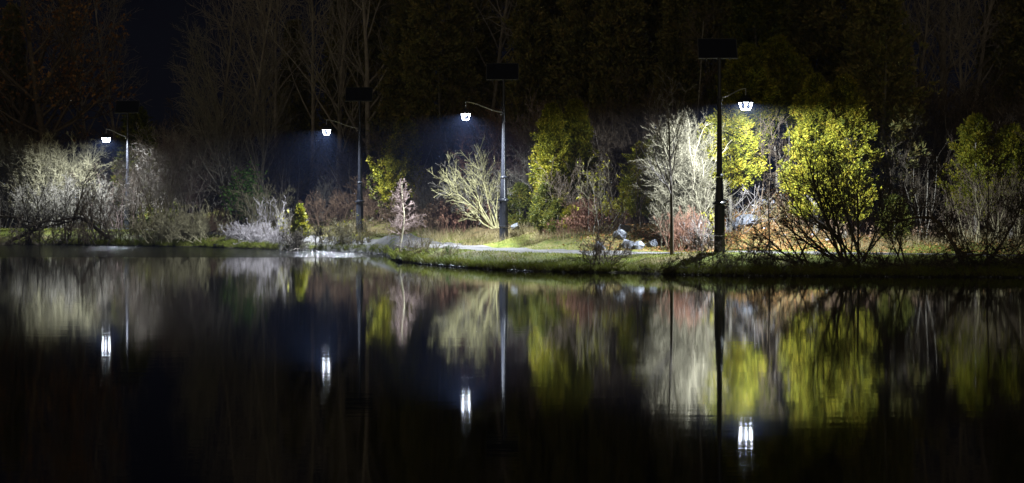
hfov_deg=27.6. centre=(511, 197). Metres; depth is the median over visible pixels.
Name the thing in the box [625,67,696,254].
young tree
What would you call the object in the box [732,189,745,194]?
boulder
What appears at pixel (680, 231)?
weed clump
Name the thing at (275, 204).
bare bush
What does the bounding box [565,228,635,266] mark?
bare bush
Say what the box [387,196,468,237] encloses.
weed clump
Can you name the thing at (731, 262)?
thicket
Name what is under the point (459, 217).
weed clump
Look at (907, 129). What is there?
undergrowth bush
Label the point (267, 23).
tall bare tree
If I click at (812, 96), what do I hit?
cedar tree
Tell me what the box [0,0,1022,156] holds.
sky
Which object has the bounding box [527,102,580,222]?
cedar tree
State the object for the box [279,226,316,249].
bare bush
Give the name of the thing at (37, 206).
bare bush
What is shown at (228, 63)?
tall bare tree
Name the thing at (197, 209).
undergrowth bush
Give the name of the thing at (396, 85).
conifer
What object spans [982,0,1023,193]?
conifer
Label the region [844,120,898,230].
bare bush
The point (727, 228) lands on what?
boulder
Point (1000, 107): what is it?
undergrowth bush
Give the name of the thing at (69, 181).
bare bush
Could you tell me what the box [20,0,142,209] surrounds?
tall bare tree
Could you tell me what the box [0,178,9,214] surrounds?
bare bush
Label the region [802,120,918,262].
willow
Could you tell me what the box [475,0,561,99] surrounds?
tall bare tree
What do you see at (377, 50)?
conifer
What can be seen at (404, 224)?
birch sapling
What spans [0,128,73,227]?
bare bush
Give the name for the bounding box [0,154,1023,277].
ground
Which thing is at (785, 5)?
conifer
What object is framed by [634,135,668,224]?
cedar tree
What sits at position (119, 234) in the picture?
thicket
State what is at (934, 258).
thicket
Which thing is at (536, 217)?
cedar shrub
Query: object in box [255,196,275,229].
bare bush
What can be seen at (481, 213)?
bare bush
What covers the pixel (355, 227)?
bare bush
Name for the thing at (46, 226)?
leaning trunk
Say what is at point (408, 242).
bare bush
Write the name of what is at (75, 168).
bare bush
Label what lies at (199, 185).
bare bush
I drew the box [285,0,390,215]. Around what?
tall bare tree
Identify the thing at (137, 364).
lake water
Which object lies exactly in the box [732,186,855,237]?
weed clump
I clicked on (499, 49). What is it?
tall bare tree
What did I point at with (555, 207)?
cedar shrub
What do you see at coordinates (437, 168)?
bare bush
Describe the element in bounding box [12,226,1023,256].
path
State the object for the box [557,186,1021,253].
undergrowth
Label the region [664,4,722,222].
bare tree
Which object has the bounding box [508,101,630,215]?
undergrowth bush
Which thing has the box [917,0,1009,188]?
tall bare tree
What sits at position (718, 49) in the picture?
solar lamp post
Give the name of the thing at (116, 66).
tall bare tree
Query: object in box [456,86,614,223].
bare bush
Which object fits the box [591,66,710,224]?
undergrowth bush
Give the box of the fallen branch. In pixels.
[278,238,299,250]
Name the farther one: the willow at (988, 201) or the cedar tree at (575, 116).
the cedar tree at (575, 116)
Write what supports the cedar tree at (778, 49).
on the ground at (566, 241)
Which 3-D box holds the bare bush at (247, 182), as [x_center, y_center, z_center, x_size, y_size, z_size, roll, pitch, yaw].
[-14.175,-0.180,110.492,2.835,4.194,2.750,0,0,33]
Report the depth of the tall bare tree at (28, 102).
129.97 m
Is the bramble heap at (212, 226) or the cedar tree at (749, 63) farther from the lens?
the bramble heap at (212, 226)
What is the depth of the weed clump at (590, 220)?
80.37 m
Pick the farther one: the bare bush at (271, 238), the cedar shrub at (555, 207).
the bare bush at (271, 238)
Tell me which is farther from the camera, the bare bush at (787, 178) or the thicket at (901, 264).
the bare bush at (787, 178)
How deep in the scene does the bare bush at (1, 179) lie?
120.42 m
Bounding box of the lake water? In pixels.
[0,244,1023,482]
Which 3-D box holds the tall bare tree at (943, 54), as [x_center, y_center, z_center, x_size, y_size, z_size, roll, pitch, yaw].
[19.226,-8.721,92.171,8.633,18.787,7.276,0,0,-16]
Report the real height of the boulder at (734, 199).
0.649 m
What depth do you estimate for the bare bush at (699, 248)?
68.48 m
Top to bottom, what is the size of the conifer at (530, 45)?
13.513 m
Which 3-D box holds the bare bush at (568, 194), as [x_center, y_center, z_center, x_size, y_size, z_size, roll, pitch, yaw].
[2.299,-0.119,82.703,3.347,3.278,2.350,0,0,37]
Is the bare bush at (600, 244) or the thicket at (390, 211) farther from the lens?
the thicket at (390, 211)
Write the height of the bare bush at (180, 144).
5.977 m
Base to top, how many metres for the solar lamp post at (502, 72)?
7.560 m
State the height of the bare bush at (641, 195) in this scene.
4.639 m
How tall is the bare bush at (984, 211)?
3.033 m
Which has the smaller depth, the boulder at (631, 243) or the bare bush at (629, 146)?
the boulder at (631, 243)
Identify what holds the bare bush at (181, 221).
on the ground at (566, 241)
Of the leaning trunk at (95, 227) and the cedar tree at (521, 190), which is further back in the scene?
the leaning trunk at (95, 227)
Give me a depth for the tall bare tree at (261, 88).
137.94 m
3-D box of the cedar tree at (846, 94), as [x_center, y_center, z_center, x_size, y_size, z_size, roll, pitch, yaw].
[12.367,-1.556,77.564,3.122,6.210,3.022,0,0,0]
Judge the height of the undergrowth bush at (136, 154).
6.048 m
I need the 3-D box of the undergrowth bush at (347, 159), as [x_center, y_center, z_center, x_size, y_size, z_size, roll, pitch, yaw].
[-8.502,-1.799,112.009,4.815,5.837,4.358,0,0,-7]
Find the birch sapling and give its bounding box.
[380,178,424,252]
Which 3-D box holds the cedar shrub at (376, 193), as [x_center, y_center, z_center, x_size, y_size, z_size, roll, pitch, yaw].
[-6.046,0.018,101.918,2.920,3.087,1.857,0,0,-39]
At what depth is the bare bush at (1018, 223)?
77.01 m
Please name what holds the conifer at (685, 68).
on the ground at (566, 241)
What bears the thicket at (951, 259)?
on the ground at (566, 241)
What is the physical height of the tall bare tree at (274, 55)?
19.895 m
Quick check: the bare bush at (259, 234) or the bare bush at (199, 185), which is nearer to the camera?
the bare bush at (259, 234)
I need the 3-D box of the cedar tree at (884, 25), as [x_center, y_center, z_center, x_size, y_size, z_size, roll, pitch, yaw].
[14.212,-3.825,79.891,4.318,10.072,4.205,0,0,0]
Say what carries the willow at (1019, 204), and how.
on the ground at (566, 241)
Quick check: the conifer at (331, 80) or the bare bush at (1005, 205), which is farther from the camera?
the conifer at (331, 80)
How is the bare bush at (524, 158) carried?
on the ground at (566, 241)
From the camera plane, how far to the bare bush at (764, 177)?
77.81 m
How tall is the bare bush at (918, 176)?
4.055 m
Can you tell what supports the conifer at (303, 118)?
on the ground at (566, 241)
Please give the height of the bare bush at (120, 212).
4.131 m
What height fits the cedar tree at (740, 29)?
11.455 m
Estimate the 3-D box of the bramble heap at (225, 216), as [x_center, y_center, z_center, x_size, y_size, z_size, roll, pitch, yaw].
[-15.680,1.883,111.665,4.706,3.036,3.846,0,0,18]
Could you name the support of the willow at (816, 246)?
on the ground at (566, 241)
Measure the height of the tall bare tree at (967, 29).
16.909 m
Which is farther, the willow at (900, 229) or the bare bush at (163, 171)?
the bare bush at (163, 171)
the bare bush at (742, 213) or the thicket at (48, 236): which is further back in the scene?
the thicket at (48, 236)
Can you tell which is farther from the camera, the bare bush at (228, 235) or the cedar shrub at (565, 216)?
the bare bush at (228, 235)
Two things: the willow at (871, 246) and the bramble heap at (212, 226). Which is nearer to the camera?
the willow at (871, 246)
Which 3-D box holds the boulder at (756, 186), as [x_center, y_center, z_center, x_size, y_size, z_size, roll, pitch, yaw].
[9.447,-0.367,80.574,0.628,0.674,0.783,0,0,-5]
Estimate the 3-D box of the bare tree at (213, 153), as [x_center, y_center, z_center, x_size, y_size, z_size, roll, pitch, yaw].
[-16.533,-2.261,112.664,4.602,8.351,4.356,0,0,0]
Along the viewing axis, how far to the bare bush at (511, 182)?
88.60 m
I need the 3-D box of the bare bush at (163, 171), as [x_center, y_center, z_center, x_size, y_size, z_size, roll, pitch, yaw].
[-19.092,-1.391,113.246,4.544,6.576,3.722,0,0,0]
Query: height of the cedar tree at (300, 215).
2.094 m
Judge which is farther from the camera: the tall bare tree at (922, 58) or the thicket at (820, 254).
the tall bare tree at (922, 58)
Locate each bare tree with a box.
[0,0,110,220]
[0,0,136,151]
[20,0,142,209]
[52,0,150,201]
[161,82,248,228]
[164,8,276,211]
[166,0,280,210]
[189,0,322,169]
[201,0,325,204]
[206,0,350,210]
[220,36,308,222]
[250,0,388,210]
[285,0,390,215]
[306,0,405,201]
[335,1,442,50]
[444,0,552,157]
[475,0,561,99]
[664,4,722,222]
[690,3,718,110]
[891,0,989,212]
[898,0,1017,215]
[899,0,980,193]
[900,0,1013,210]
[917,0,994,104]
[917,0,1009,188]
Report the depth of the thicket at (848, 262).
66.24 m
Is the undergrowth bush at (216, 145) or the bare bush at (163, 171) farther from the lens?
the undergrowth bush at (216, 145)
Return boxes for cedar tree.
[103,106,163,224]
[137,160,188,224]
[289,202,310,238]
[365,117,425,223]
[507,181,532,226]
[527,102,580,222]
[550,98,602,211]
[617,140,666,226]
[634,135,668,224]
[697,99,772,230]
[704,0,803,179]
[713,41,786,212]
[759,33,812,191]
[776,72,851,232]
[812,72,884,237]
[831,0,942,222]
[876,193,915,239]
[934,112,1019,234]
[967,123,1023,237]
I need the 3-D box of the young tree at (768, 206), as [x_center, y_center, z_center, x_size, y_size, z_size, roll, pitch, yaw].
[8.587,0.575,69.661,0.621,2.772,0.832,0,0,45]
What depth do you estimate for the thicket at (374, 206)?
105.27 m
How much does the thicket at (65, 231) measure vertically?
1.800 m
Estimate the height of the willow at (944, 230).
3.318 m
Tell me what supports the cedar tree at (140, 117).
on the ground at (566, 241)
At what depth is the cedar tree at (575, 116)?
84.97 m
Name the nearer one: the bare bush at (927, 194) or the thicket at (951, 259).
the thicket at (951, 259)
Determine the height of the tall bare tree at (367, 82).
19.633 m
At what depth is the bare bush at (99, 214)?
108.68 m
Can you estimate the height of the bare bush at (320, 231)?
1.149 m
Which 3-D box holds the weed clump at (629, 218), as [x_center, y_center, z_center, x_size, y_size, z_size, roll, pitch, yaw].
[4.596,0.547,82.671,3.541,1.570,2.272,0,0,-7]
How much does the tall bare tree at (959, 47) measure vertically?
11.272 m
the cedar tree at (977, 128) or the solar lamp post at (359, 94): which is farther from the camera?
the solar lamp post at (359, 94)
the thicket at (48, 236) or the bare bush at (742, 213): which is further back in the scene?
the thicket at (48, 236)
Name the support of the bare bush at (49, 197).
on the ground at (566, 241)
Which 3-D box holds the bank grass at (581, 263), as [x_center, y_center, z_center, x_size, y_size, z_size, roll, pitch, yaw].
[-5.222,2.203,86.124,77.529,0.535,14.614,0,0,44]
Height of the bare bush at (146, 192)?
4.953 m
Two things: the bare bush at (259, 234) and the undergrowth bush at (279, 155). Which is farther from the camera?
the undergrowth bush at (279, 155)
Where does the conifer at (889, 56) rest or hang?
on the ground at (566, 241)
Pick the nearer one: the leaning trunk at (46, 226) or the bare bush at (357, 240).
the bare bush at (357, 240)
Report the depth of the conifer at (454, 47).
107.34 m
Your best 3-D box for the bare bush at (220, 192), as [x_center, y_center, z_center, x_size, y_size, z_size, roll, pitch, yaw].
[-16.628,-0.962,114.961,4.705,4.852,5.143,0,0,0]
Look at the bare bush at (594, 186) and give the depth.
79.77 m
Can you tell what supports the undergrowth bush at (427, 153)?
on the ground at (566, 241)
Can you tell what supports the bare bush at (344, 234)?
on the ground at (566, 241)
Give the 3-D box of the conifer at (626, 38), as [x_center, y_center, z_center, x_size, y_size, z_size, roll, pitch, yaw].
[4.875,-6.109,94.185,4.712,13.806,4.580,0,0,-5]
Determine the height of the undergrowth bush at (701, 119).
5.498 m
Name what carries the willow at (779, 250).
on the ground at (566, 241)
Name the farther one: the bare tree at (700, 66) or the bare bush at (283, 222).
the bare bush at (283, 222)
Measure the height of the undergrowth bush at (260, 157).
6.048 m
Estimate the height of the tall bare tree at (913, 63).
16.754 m
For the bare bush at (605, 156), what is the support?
on the ground at (566, 241)
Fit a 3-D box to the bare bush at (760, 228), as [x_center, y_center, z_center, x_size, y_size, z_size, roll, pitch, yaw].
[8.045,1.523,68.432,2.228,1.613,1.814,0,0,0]
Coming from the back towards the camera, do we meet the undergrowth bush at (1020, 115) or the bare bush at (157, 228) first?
the bare bush at (157, 228)
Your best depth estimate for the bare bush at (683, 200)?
75.43 m
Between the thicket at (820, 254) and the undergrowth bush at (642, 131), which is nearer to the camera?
the thicket at (820, 254)
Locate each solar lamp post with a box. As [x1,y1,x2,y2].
[101,101,139,228]
[322,87,372,232]
[461,63,518,239]
[697,38,753,251]
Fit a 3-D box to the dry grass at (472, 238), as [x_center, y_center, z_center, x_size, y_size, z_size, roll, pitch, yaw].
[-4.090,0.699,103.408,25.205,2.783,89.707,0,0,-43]
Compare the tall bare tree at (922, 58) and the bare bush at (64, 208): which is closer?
the tall bare tree at (922, 58)
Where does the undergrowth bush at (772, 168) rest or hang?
on the ground at (566, 241)
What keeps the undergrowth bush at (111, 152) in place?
on the ground at (566, 241)
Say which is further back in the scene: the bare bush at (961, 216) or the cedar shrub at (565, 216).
the cedar shrub at (565, 216)
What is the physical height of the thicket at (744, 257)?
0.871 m
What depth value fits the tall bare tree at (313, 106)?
123.29 m
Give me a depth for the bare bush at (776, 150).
79.73 m
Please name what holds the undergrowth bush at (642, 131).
on the ground at (566, 241)
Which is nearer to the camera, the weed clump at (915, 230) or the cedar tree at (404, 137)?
the weed clump at (915, 230)
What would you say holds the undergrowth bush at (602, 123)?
on the ground at (566, 241)
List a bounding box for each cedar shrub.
[363,169,410,226]
[527,182,557,232]
[538,199,570,233]
[557,204,588,231]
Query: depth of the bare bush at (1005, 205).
77.80 m
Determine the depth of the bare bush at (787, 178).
78.41 m
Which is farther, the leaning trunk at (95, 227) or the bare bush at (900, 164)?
the leaning trunk at (95, 227)
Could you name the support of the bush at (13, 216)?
on the ground at (566, 241)
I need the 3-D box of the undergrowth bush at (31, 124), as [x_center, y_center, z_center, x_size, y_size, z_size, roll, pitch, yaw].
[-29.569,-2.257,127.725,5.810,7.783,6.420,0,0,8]
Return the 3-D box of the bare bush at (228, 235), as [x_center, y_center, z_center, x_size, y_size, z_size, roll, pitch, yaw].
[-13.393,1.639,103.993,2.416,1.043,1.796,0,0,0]
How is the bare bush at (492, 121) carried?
on the ground at (566, 241)
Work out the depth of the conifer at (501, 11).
119.16 m
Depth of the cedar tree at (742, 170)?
76.97 m
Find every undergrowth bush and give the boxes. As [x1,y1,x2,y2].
[0,97,66,221]
[8,117,121,221]
[63,123,151,222]
[102,123,198,219]
[117,97,213,218]
[165,124,234,214]
[167,94,258,210]
[218,122,319,217]
[237,128,336,219]
[309,110,384,209]
[364,97,466,221]
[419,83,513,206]
[420,85,512,213]
[491,104,626,200]
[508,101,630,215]
[567,75,670,221]
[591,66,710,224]
[592,100,707,222]
[632,94,770,213]
[753,64,800,185]
[821,65,904,209]
[868,64,942,213]
[878,79,992,220]
[894,65,1021,224]
[921,76,1021,217]
[952,87,1023,224]
[965,66,1023,219]
[989,105,1023,185]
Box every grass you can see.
[0,186,1023,252]
[1,237,1023,275]
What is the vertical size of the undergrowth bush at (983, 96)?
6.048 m
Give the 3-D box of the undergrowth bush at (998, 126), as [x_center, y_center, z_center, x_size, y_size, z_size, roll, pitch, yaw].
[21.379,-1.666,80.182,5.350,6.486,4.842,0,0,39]
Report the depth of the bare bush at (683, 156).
76.01 m
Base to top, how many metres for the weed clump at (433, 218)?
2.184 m
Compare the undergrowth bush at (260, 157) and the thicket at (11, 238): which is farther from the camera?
the undergrowth bush at (260, 157)
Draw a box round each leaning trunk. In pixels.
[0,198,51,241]
[5,203,90,243]
[26,197,112,238]
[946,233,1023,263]
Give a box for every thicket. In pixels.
[0,224,41,244]
[14,215,89,244]
[48,212,120,243]
[69,217,142,245]
[299,188,367,225]
[334,171,425,213]
[355,190,419,221]
[377,190,450,226]
[638,253,705,273]
[678,250,741,269]
[715,246,801,269]
[749,247,833,268]
[782,245,865,270]
[821,247,894,275]
[850,247,929,271]
[907,245,974,270]
[930,244,1020,270]
[980,245,1023,272]
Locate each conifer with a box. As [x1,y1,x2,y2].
[256,18,330,200]
[301,0,378,190]
[328,0,401,186]
[363,0,450,197]
[391,0,486,200]
[456,0,538,129]
[491,0,564,200]
[522,0,593,141]
[579,0,658,208]
[642,0,711,218]
[702,0,801,185]
[727,0,798,200]
[836,1,922,212]
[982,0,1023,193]
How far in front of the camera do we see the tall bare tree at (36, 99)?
126.81 m
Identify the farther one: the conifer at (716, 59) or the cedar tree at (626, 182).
the conifer at (716, 59)
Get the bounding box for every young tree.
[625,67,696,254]
[758,174,776,251]
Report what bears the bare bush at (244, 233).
on the ground at (566, 241)
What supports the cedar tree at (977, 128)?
on the ground at (566, 241)
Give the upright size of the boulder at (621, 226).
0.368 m
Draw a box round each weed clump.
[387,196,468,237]
[394,192,494,233]
[438,192,508,234]
[543,209,634,238]
[559,193,600,230]
[586,194,664,226]
[653,205,709,251]
[677,215,729,251]
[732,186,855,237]
[747,194,941,242]
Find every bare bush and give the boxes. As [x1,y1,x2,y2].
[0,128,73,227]
[0,134,39,227]
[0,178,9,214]
[2,128,118,227]
[4,160,58,243]
[8,177,79,228]
[45,171,120,227]
[55,151,114,238]
[59,171,122,240]
[63,159,145,228]
[107,123,212,230]
[113,142,163,230]
[118,216,180,242]
[119,111,200,227]
[125,205,201,242]
[134,116,227,222]
[139,199,210,242]
[170,137,251,219]
[178,212,236,241]
[219,155,270,232]
[219,220,264,239]
[229,177,296,232]
[234,218,284,244]
[246,222,287,242]
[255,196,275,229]
[265,230,302,245]
[271,195,285,230]
[276,209,306,238]
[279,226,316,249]
[304,222,342,244]
[310,175,337,219]
[317,220,355,246]
[327,210,373,241]
[345,233,373,245]
[395,236,433,250]
[400,229,445,252]
[407,158,448,224]
[421,148,472,208]
[424,240,460,258]
[428,135,511,228]
[431,145,532,224]
[443,105,530,219]
[448,77,536,216]
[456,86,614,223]
[498,117,551,216]
[531,153,614,231]
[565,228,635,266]
[575,154,644,233]
[587,126,627,225]
[597,82,683,223]
[598,192,622,228]
[627,101,732,246]
[628,113,663,231]
[647,163,685,247]
[657,151,739,246]
[665,112,729,251]
[689,230,735,261]
[701,209,725,242]
[722,104,791,216]
[724,178,779,233]
[726,219,786,261]
[763,76,800,205]
[771,151,805,208]
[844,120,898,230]
[863,110,941,231]
[890,130,978,231]
[900,132,955,240]
[935,176,993,242]
[950,163,1016,243]
[964,160,1023,239]
[991,175,1023,238]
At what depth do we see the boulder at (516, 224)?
86.12 m
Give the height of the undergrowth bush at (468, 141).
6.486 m
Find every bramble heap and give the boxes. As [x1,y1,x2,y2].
[170,213,235,231]
[186,204,250,231]
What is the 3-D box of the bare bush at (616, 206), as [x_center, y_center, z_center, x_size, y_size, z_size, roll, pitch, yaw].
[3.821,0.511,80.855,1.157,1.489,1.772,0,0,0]
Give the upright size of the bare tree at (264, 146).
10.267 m
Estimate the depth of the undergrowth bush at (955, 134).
83.66 m
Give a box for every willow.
[713,201,819,264]
[756,124,886,261]
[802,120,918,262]
[848,174,958,266]
[872,176,974,266]
[911,130,1023,265]
[956,154,1023,269]
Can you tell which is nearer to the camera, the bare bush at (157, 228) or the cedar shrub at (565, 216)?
the cedar shrub at (565, 216)
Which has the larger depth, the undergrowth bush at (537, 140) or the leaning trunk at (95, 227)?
the leaning trunk at (95, 227)
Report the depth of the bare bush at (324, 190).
109.71 m
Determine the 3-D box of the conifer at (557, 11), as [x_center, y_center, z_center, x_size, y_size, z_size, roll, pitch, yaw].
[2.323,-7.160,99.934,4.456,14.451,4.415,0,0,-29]
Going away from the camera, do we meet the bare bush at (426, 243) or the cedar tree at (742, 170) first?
the cedar tree at (742, 170)
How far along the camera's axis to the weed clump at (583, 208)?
81.05 m
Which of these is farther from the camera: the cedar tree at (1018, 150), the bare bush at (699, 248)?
the cedar tree at (1018, 150)
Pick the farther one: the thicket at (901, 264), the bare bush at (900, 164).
the bare bush at (900, 164)
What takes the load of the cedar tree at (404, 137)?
on the ground at (566, 241)
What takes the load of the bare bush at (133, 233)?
on the ground at (566, 241)
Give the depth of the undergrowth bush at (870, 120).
84.19 m
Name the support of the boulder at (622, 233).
on the ground at (566, 241)
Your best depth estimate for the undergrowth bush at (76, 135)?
127.32 m
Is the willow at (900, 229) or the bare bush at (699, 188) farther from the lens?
the bare bush at (699, 188)
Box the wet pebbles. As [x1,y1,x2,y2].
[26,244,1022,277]
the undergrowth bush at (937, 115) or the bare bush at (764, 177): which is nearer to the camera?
the bare bush at (764, 177)
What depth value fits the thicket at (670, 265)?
67.58 m
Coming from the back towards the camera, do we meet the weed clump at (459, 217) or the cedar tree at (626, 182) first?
the weed clump at (459, 217)
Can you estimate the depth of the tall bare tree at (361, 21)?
127.59 m
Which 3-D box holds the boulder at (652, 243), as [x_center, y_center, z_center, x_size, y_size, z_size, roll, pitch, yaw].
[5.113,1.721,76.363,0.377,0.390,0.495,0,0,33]
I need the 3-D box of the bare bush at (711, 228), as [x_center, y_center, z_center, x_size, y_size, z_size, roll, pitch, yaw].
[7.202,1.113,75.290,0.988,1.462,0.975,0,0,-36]
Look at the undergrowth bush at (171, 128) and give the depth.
125.41 m
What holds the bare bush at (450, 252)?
on the ground at (566, 241)
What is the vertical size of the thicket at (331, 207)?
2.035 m
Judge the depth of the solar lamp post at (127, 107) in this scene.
115.97 m
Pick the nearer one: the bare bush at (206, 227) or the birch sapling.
the birch sapling
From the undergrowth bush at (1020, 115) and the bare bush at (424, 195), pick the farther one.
the bare bush at (424, 195)
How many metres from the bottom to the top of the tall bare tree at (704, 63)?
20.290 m
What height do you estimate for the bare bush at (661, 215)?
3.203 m
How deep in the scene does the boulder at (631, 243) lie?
75.11 m
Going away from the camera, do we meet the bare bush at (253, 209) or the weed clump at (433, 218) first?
the weed clump at (433, 218)
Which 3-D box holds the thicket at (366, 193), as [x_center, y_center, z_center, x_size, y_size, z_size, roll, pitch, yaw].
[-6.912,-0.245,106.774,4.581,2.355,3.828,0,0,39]
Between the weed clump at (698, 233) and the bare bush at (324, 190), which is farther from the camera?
the bare bush at (324, 190)
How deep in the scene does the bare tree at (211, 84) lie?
116.00 m
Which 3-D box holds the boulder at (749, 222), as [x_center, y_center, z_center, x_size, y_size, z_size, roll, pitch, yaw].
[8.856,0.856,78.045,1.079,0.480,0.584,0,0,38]
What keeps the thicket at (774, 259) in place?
on the ground at (566, 241)
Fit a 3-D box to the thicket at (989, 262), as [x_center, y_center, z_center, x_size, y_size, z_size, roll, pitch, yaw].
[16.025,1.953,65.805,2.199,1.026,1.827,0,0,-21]
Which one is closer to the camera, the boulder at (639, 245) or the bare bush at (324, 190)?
the boulder at (639, 245)
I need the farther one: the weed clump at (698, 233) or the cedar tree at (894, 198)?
the cedar tree at (894, 198)
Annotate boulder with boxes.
[511,223,518,229]
[612,229,626,239]
[618,224,630,230]
[621,239,634,248]
[633,241,644,249]
[646,239,657,247]
[726,220,737,230]
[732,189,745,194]
[732,194,744,208]
[735,214,760,224]
[750,179,765,193]

